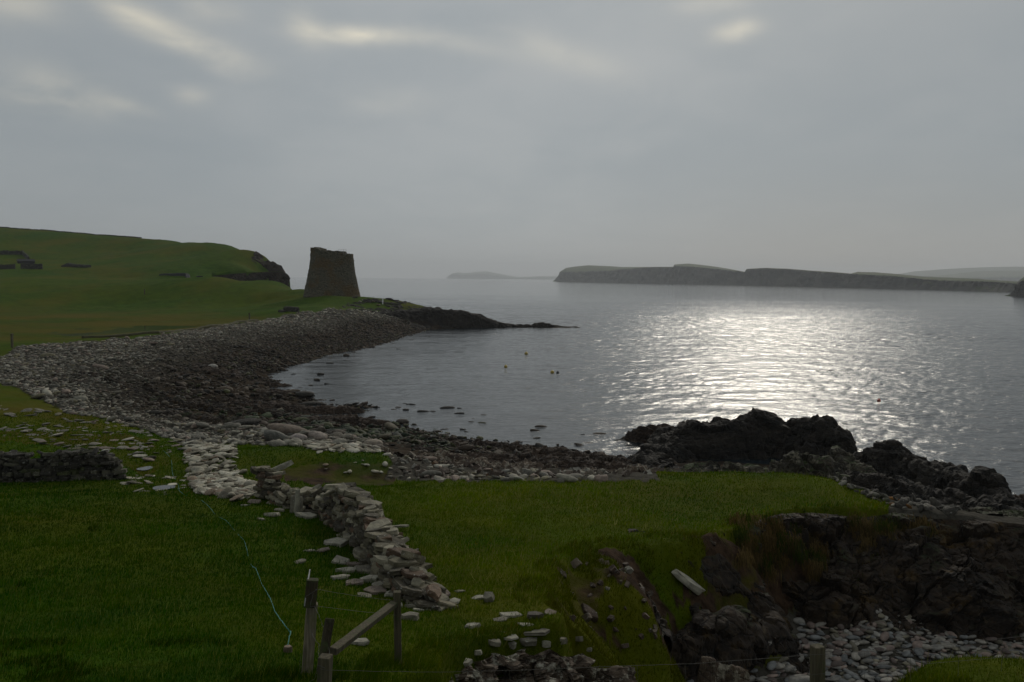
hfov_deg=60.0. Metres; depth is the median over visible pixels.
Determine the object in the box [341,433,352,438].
beach boulder
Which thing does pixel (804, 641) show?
cove cobble
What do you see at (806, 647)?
cove cobble
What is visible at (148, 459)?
turf stone
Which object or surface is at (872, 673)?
cove cobble
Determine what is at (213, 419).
rock ledge
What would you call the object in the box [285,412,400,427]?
rock ledge
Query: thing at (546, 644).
fallen slab
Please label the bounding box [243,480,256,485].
spread stone
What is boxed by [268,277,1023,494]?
sea
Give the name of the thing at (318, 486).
leaning slab
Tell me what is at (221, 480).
spread stone
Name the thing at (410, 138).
sky
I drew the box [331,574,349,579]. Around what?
fallen slab
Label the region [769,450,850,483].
shore rock
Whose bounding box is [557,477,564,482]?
beach boulder
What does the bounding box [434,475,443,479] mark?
beach boulder
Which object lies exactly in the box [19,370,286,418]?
rock ledge
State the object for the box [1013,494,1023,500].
sea rock
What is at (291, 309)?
stone shelter
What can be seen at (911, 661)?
cove cobble
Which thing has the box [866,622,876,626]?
cove cobble
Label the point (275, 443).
beach boulder
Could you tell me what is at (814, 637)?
cove cobble
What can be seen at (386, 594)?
fallen slab
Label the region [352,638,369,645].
fallen slab
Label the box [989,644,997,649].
cove cobble
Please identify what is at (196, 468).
spread stone
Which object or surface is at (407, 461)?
bank stones
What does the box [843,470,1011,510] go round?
rock ridge
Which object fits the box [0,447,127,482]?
drystone wall
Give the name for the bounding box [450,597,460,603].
fallen slab
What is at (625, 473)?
bank stone
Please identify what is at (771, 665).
cove cobble
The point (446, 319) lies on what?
headland cliff
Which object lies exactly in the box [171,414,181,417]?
beach boulder
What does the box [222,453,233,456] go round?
spread stone
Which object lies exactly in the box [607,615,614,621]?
scar stone
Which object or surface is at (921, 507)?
crest rock
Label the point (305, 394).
shore boulder
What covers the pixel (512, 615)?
fallen slab
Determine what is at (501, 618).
fallen slab
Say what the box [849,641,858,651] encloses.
cove cobble
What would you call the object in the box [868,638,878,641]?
cove cobble
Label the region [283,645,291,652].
field stone
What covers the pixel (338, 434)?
beach boulder
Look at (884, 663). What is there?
cove cobble
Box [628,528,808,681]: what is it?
slope rock
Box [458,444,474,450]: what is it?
beach boulder
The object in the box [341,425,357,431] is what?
beach boulder
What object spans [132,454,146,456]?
turf stone
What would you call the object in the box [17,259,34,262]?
slate shed
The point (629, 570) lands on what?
scar stone
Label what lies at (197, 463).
spread stone
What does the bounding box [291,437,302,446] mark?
beach boulder
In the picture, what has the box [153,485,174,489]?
stone
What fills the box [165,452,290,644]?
rope
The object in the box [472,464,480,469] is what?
bank stone
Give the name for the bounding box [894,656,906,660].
cove cobble
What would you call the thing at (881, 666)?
cove cobble
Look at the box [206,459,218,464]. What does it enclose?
spread stone
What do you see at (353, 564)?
fallen slab
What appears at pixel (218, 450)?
spread stones
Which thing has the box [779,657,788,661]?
cove cobble
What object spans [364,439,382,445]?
beach boulder
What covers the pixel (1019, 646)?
cove cobble
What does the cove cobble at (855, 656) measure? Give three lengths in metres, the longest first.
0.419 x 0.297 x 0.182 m
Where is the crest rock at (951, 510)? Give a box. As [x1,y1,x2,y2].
[944,507,956,514]
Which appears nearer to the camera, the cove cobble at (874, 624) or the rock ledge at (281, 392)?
the cove cobble at (874, 624)
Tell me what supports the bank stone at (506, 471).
on the ground at (104, 292)
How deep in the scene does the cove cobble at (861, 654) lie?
25.84 m
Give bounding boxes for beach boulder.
[31,393,45,398]
[39,353,55,356]
[42,389,51,395]
[61,389,70,393]
[73,395,87,401]
[92,364,108,369]
[105,415,117,420]
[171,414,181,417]
[176,381,186,386]
[196,422,208,427]
[208,439,218,443]
[216,386,232,391]
[220,424,236,429]
[223,418,260,424]
[224,422,240,426]
[238,425,253,429]
[258,420,267,425]
[260,412,272,417]
[264,429,287,440]
[265,423,309,434]
[267,440,287,445]
[290,433,306,439]
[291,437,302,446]
[294,417,307,421]
[297,430,308,435]
[298,401,320,404]
[307,431,327,439]
[315,427,325,432]
[324,422,332,426]
[329,432,342,436]
[331,429,345,433]
[331,438,345,442]
[340,427,355,431]
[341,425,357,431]
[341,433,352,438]
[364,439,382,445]
[377,434,389,439]
[384,422,397,429]
[420,470,441,477]
[423,456,436,460]
[428,436,438,439]
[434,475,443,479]
[450,475,459,479]
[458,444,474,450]
[508,473,519,478]
[556,473,577,481]
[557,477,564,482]
[568,473,583,477]
[594,474,607,481]
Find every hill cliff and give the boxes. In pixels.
[213,272,289,286]
[251,251,285,272]
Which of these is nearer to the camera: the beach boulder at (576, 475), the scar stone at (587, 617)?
the scar stone at (587, 617)
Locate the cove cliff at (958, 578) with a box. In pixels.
[749,513,1023,643]
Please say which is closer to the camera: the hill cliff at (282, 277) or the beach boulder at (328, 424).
the beach boulder at (328, 424)
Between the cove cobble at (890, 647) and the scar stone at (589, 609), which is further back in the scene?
the cove cobble at (890, 647)
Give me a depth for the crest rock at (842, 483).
34.53 m
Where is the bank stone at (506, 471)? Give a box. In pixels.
[502,469,510,473]
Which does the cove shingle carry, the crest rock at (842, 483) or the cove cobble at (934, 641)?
the cove cobble at (934, 641)
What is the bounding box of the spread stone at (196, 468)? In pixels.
[191,466,204,472]
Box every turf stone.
[20,408,32,411]
[117,446,128,448]
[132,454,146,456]
[142,457,154,460]
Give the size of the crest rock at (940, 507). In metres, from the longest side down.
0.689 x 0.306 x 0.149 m
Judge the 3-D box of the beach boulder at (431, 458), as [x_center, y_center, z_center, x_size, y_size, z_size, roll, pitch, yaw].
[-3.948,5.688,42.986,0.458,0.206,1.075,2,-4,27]
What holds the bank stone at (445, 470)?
on the ground at (104, 292)
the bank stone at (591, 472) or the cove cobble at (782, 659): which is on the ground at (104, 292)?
the bank stone at (591, 472)
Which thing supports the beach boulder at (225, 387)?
on the beach stones
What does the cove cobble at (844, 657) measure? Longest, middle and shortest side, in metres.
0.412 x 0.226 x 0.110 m
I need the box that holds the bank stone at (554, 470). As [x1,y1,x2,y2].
[545,468,559,473]
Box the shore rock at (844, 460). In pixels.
[826,445,877,473]
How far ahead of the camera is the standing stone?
27.12 m
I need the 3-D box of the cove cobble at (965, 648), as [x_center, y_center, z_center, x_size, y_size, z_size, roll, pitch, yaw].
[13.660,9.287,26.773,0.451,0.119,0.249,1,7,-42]
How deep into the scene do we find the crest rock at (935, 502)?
32.81 m
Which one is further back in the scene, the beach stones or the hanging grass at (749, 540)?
the beach stones
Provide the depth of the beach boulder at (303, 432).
52.86 m
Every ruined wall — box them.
[61,263,90,267]
[363,299,400,304]
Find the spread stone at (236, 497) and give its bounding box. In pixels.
[229,494,243,500]
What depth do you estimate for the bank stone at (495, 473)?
36.52 m
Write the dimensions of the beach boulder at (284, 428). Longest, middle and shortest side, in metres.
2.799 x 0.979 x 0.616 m
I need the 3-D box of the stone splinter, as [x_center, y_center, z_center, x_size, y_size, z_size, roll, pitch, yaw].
[-3.195,5.297,25.375,0.513,0.062,0.128,-4,4,0]
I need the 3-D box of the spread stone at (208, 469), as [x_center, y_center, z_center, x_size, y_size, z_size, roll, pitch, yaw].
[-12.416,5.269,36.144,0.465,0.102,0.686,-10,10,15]
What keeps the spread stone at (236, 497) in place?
on the ground at (104, 292)
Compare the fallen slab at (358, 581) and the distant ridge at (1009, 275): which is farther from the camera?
the distant ridge at (1009, 275)
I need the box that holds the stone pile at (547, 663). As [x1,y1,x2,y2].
[449,648,637,681]
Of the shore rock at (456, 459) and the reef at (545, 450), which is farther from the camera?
the reef at (545, 450)
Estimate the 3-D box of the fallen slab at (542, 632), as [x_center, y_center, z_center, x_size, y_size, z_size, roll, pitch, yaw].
[0.360,5.143,15.715,0.629,0.063,0.283,1,4,0]
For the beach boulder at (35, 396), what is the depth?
65.80 m
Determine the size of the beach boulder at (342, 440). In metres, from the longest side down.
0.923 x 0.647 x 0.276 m
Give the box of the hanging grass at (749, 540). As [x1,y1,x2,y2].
[725,507,942,596]
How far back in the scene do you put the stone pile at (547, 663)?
15.21 m
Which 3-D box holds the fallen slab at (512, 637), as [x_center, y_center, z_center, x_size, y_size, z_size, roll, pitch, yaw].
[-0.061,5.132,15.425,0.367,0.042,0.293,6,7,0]
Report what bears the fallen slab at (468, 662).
on the stone pile at (547, 663)
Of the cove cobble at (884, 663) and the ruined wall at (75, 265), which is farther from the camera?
the ruined wall at (75, 265)
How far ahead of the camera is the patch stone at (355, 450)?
40.17 m
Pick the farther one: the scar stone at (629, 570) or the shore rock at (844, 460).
the shore rock at (844, 460)
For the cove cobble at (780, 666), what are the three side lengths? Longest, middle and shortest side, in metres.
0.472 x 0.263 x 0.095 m
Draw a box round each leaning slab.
[271,460,293,470]
[290,495,302,513]
[312,484,321,488]
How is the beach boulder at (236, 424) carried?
on the ground at (104, 292)
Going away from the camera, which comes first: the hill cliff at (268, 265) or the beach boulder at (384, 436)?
the beach boulder at (384, 436)
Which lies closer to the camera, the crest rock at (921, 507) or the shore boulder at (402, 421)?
the crest rock at (921, 507)
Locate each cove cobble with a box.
[755,677,769,681]
[766,674,778,677]
[767,661,776,670]
[776,662,784,668]
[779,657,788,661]
[783,664,794,671]
[793,617,804,624]
[796,633,805,638]
[800,638,807,644]
[803,644,809,649]
[807,621,815,628]
[809,635,820,639]
[815,622,826,627]
[826,659,831,665]
[827,644,835,649]
[830,656,841,660]
[830,676,840,680]
[831,661,846,666]
[832,640,847,644]
[832,649,841,655]
[837,624,843,629]
[841,654,847,661]
[843,643,851,648]
[843,668,860,679]
[844,674,851,679]
[845,635,860,639]
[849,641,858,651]
[851,652,860,660]
[852,631,863,635]
[857,665,867,669]
[858,640,869,644]
[858,651,870,657]
[861,674,874,678]
[862,658,873,662]
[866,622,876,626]
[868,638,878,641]
[868,672,878,675]
[872,631,880,636]
[874,647,883,651]
[874,676,883,681]
[875,621,886,626]
[876,665,891,668]
[877,620,886,628]
[878,613,884,618]
[879,661,889,664]
[880,627,890,630]
[880,631,888,640]
[880,677,892,681]
[881,651,892,655]
[885,645,894,650]
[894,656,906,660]
[895,631,906,635]
[896,638,904,641]
[902,650,910,656]
[906,658,915,665]
[912,640,923,648]
[914,647,923,655]
[922,644,932,649]
[930,644,943,650]
[931,639,937,644]
[935,637,945,641]
[935,655,943,659]
[940,642,955,648]
[947,631,956,636]
[960,646,969,651]
[976,649,990,653]
[980,652,991,656]
[985,637,996,640]
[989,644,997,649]
[1001,648,1010,654]
[1015,644,1023,648]
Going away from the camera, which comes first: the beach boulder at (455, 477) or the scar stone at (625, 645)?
the scar stone at (625, 645)
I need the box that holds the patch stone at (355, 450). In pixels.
[347,448,359,452]
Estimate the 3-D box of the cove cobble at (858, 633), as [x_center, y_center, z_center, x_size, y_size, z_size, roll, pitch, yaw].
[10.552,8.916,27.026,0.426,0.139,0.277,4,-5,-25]
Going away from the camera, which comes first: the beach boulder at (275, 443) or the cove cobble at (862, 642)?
the cove cobble at (862, 642)
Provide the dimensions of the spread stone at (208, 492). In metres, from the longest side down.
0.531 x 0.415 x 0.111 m
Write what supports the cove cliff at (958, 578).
on the ground at (104, 292)
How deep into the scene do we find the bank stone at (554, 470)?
39.78 m
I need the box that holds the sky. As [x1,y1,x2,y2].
[0,0,1023,277]
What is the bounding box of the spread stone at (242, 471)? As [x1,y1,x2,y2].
[236,469,247,473]
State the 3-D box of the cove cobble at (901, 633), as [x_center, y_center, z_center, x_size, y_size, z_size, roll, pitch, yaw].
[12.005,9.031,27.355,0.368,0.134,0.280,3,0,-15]
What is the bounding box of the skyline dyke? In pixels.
[0,227,141,237]
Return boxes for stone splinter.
[394,524,408,527]
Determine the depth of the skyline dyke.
496.15 m
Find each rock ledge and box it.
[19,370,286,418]
[149,409,323,427]
[160,372,292,397]
[185,361,291,386]
[214,392,364,414]
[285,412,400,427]
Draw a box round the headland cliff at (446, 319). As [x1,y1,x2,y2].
[342,296,576,328]
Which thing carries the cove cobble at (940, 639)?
on the cove shingle
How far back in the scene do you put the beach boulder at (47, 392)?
67.56 m
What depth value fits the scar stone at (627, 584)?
21.75 m
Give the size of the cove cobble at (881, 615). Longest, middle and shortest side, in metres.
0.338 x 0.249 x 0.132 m
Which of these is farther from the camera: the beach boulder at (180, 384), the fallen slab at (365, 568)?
the beach boulder at (180, 384)
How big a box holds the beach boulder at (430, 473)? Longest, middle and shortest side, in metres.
1.037 x 0.693 x 0.359 m
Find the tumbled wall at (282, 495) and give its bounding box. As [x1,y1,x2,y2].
[266,485,321,514]
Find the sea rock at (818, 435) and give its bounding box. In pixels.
[768,414,857,458]
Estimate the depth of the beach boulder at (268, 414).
73.44 m
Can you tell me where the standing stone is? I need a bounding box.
[294,489,299,512]
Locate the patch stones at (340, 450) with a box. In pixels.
[307,439,371,452]
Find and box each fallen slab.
[247,499,260,503]
[264,512,279,515]
[295,512,316,518]
[315,547,329,551]
[323,537,347,547]
[331,555,349,564]
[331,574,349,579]
[335,567,356,573]
[345,561,359,566]
[345,578,363,585]
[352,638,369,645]
[353,565,370,573]
[358,592,371,596]
[360,575,377,582]
[363,585,386,594]
[371,581,384,587]
[384,591,392,596]
[401,611,418,620]
[404,603,415,607]
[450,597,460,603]
[463,658,472,666]
[465,623,480,628]
[471,595,482,599]
[474,650,481,654]
[483,591,494,602]
[488,639,500,646]
[493,616,507,621]
[499,611,521,617]
[504,634,518,640]
[508,641,516,649]
[519,637,536,646]
[523,628,549,635]
[527,611,543,619]
[542,640,550,647]
[544,608,556,614]
[560,637,567,644]
[575,636,582,641]
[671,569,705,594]
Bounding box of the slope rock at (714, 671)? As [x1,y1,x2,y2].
[697,656,749,681]
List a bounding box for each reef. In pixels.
[414,437,636,463]
[466,451,648,469]
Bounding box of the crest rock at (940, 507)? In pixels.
[938,505,956,508]
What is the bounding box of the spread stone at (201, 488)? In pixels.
[197,486,205,490]
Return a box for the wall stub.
[250,466,288,499]
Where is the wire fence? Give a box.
[299,569,1023,681]
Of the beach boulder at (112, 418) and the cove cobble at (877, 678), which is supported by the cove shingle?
the cove cobble at (877, 678)
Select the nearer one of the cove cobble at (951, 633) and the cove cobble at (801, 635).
the cove cobble at (801, 635)
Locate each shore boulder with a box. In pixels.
[295,391,314,396]
[396,419,408,423]
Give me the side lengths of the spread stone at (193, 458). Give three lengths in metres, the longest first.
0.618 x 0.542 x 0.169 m
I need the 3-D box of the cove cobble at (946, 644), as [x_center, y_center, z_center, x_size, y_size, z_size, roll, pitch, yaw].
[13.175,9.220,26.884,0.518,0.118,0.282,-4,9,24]
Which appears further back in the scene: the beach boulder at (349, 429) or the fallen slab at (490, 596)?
the beach boulder at (349, 429)
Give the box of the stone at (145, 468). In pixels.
[137,466,152,469]
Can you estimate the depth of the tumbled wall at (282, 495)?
28.28 m
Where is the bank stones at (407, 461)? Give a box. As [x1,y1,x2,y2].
[405,458,616,477]
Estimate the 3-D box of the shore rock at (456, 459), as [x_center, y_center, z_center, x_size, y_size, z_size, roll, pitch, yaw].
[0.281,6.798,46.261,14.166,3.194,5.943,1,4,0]
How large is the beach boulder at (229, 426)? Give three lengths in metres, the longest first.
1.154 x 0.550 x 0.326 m
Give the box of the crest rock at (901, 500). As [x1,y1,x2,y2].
[898,498,905,505]
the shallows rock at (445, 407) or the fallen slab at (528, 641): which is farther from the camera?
the shallows rock at (445, 407)
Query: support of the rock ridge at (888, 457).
on the ground at (104, 292)
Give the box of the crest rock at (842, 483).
[838,480,846,485]
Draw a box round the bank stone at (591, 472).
[586,469,595,474]
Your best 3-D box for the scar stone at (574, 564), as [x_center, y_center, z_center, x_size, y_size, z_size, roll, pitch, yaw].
[1.630,5.668,22.567,0.263,0.250,0.192,45,-6,44]
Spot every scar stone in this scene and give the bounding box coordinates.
[560,569,566,577]
[571,558,581,568]
[581,603,597,622]
[581,613,591,622]
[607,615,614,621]
[608,564,619,573]
[621,643,628,647]
[624,566,633,573]
[624,580,629,587]
[642,612,649,619]
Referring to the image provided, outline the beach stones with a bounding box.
[0,307,604,480]
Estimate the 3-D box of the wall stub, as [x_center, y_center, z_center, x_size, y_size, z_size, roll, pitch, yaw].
[-8.162,4.839,29.953,1.980,1.195,0.952,4,6,43]
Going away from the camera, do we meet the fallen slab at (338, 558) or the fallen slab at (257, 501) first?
the fallen slab at (338, 558)
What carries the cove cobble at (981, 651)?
on the cove shingle
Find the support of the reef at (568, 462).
on the ground at (104, 292)
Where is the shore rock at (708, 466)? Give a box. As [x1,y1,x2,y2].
[648,460,771,472]
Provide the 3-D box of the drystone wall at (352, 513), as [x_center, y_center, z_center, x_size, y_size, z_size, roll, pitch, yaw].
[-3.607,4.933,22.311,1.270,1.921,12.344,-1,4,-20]
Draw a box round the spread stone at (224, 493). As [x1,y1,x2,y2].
[217,487,231,498]
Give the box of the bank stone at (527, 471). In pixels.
[522,468,531,474]
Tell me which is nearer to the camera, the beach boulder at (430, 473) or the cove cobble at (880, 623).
the cove cobble at (880, 623)
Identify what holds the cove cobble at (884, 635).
on the cove shingle
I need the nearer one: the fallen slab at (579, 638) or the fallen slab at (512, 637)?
the fallen slab at (512, 637)
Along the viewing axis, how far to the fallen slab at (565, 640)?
15.91 m
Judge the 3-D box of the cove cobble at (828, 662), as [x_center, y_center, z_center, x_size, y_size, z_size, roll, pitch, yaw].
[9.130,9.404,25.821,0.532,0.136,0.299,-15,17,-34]
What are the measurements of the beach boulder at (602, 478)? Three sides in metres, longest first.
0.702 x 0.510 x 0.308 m
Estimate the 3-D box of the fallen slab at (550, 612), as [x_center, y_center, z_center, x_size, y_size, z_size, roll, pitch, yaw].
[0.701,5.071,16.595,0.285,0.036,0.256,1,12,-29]
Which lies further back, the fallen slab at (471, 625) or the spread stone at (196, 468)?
the spread stone at (196, 468)
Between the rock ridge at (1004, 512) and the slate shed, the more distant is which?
the slate shed
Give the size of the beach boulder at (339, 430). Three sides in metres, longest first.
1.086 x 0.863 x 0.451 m
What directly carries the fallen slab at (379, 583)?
on the ground at (104, 292)
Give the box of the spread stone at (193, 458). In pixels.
[188,456,201,461]
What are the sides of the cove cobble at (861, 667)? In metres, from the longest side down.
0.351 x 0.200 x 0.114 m
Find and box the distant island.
[447,271,557,279]
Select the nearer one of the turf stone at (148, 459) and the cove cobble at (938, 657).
the cove cobble at (938, 657)
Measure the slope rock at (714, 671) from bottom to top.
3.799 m
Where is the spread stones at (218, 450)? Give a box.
[182,440,252,499]
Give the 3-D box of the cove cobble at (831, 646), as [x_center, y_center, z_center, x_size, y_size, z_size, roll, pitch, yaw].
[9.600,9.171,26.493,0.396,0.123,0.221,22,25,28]
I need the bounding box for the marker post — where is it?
[10,334,13,347]
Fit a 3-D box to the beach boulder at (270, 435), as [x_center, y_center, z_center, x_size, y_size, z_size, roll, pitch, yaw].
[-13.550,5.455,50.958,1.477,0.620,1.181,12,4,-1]
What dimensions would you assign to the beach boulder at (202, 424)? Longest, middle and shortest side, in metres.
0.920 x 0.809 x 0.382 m
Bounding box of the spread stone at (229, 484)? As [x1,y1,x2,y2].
[221,483,233,486]
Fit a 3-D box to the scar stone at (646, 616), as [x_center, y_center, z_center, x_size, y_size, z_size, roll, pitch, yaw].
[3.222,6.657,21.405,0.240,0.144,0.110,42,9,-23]
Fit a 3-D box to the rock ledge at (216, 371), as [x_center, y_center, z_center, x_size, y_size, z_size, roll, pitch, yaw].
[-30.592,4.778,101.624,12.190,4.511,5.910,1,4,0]
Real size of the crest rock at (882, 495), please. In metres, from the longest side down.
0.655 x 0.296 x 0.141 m
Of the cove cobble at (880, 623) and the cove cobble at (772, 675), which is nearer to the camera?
the cove cobble at (772, 675)
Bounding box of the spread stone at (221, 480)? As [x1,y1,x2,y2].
[216,478,227,482]
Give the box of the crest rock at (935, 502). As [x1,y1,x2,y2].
[929,497,941,506]
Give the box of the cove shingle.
[686,614,1023,681]
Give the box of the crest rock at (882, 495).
[880,493,888,497]
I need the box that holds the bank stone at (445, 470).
[439,467,448,473]
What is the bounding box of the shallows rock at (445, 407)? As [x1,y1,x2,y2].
[440,406,454,408]
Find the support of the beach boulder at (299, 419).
on the ground at (104, 292)
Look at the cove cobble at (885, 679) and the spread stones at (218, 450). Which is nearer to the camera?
the cove cobble at (885, 679)
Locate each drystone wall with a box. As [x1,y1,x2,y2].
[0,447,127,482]
[312,482,457,610]
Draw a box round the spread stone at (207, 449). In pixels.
[204,447,217,451]
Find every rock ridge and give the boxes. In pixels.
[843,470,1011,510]
[853,439,1023,510]
[963,506,1023,518]
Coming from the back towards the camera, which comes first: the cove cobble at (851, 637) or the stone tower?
the stone tower
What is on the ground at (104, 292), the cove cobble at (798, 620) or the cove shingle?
the cove shingle
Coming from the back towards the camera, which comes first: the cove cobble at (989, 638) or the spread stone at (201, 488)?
the spread stone at (201, 488)
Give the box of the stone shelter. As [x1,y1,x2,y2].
[283,306,298,311]
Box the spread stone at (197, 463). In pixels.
[191,462,203,465]
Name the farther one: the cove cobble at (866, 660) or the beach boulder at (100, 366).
the beach boulder at (100, 366)
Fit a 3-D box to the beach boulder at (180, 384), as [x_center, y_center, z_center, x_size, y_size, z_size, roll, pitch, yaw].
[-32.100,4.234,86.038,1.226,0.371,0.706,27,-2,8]
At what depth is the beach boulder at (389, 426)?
71.25 m
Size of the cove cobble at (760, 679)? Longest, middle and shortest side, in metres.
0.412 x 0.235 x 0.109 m
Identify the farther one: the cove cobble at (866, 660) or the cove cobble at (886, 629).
the cove cobble at (886, 629)
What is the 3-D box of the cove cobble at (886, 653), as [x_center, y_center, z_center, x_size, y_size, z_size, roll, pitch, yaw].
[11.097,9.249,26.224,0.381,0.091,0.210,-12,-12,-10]
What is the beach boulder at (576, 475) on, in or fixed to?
on the ground at (104, 292)
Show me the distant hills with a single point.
(929, 273)
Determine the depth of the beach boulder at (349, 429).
65.75 m
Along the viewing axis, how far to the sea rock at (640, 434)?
69.60 m
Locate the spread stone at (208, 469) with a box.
[203,467,212,472]
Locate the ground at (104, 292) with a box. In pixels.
[0,228,1023,681]
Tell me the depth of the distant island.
14557.01 m
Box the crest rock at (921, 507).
[918,504,923,512]
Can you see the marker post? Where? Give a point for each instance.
(11, 338)
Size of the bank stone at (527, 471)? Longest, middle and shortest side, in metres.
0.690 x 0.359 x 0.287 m
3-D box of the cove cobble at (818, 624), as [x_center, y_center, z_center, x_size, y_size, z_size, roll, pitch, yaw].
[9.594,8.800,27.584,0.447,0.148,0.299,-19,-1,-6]
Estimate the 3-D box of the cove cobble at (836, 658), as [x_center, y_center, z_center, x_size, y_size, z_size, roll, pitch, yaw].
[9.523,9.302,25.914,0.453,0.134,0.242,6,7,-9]
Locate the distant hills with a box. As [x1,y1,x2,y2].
[901,267,1023,276]
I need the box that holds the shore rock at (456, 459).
[381,446,658,472]
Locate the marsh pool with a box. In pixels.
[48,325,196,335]
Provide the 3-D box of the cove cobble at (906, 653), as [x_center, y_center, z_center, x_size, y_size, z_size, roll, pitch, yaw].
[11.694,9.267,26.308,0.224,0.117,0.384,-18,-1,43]
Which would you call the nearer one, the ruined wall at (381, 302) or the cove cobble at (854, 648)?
the cove cobble at (854, 648)
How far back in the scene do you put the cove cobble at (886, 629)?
27.30 m
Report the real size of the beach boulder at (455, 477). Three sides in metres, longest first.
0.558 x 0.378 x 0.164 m
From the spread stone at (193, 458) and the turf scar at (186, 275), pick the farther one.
the turf scar at (186, 275)
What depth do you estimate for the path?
134.23 m
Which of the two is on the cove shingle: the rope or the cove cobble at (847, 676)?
the cove cobble at (847, 676)
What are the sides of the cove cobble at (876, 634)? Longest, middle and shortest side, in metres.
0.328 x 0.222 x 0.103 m
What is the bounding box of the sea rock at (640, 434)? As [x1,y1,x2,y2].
[621,423,673,442]
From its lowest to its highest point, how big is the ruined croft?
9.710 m
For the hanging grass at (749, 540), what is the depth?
28.79 m
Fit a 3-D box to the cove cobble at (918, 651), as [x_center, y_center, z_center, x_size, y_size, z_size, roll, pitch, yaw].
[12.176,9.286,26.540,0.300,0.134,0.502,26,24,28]
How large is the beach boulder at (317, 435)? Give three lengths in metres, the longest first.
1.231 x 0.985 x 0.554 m
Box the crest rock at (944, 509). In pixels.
[942,507,948,515]
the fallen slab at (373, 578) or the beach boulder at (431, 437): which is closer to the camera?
the fallen slab at (373, 578)
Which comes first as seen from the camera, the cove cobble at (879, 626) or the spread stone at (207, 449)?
the cove cobble at (879, 626)
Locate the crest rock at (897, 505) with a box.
[894,502,902,507]
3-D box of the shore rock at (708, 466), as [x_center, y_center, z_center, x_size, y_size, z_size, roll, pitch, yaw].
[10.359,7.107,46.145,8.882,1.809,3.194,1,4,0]
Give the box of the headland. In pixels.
[553,264,1017,291]
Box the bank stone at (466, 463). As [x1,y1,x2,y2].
[463,459,469,466]
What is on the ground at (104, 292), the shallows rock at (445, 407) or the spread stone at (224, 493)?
the spread stone at (224, 493)
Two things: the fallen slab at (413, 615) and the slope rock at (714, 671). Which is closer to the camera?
the fallen slab at (413, 615)
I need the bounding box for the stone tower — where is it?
[303,247,360,296]
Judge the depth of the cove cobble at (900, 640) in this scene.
26.91 m
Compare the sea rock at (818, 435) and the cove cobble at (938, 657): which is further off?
the sea rock at (818, 435)
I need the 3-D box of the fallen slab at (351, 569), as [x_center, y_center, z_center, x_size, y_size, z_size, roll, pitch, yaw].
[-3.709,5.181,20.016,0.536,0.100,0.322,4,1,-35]
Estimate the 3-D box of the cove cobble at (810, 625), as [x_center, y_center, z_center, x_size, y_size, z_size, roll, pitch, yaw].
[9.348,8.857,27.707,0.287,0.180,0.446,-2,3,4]
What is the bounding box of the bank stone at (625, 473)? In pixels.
[622,470,629,476]
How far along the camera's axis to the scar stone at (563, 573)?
21.47 m
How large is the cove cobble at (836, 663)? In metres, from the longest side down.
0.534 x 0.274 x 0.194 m
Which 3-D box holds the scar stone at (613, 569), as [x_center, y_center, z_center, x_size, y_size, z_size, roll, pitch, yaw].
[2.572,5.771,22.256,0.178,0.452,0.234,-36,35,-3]
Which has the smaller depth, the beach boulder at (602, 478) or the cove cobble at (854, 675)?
the cove cobble at (854, 675)
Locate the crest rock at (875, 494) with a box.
[865,491,879,496]
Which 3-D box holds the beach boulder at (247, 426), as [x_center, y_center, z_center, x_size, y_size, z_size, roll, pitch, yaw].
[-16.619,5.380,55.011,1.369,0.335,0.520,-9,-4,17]
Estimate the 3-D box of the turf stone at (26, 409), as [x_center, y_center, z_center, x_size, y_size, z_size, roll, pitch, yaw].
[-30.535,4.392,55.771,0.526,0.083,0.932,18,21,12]
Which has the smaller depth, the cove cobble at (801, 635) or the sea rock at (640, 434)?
the cove cobble at (801, 635)
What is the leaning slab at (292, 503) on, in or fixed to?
on the tumbled wall at (282, 495)
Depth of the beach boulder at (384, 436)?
62.62 m
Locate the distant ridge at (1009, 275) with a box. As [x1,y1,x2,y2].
[931,270,1023,280]
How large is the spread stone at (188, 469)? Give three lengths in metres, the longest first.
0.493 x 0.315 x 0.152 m
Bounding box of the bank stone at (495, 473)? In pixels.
[488,471,498,475]
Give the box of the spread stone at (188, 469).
[185,466,193,471]
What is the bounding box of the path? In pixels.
[82,319,258,337]
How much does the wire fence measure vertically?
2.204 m
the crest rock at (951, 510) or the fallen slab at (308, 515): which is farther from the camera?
the crest rock at (951, 510)
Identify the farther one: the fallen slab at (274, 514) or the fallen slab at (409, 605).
the fallen slab at (274, 514)
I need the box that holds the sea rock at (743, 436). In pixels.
[627,407,792,468]
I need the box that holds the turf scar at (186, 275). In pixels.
[159,273,202,277]
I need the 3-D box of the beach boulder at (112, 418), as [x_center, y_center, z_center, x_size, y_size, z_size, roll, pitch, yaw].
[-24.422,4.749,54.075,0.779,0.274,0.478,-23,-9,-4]
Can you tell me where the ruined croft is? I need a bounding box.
[0,250,42,268]
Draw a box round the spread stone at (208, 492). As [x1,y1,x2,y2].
[204,488,215,495]

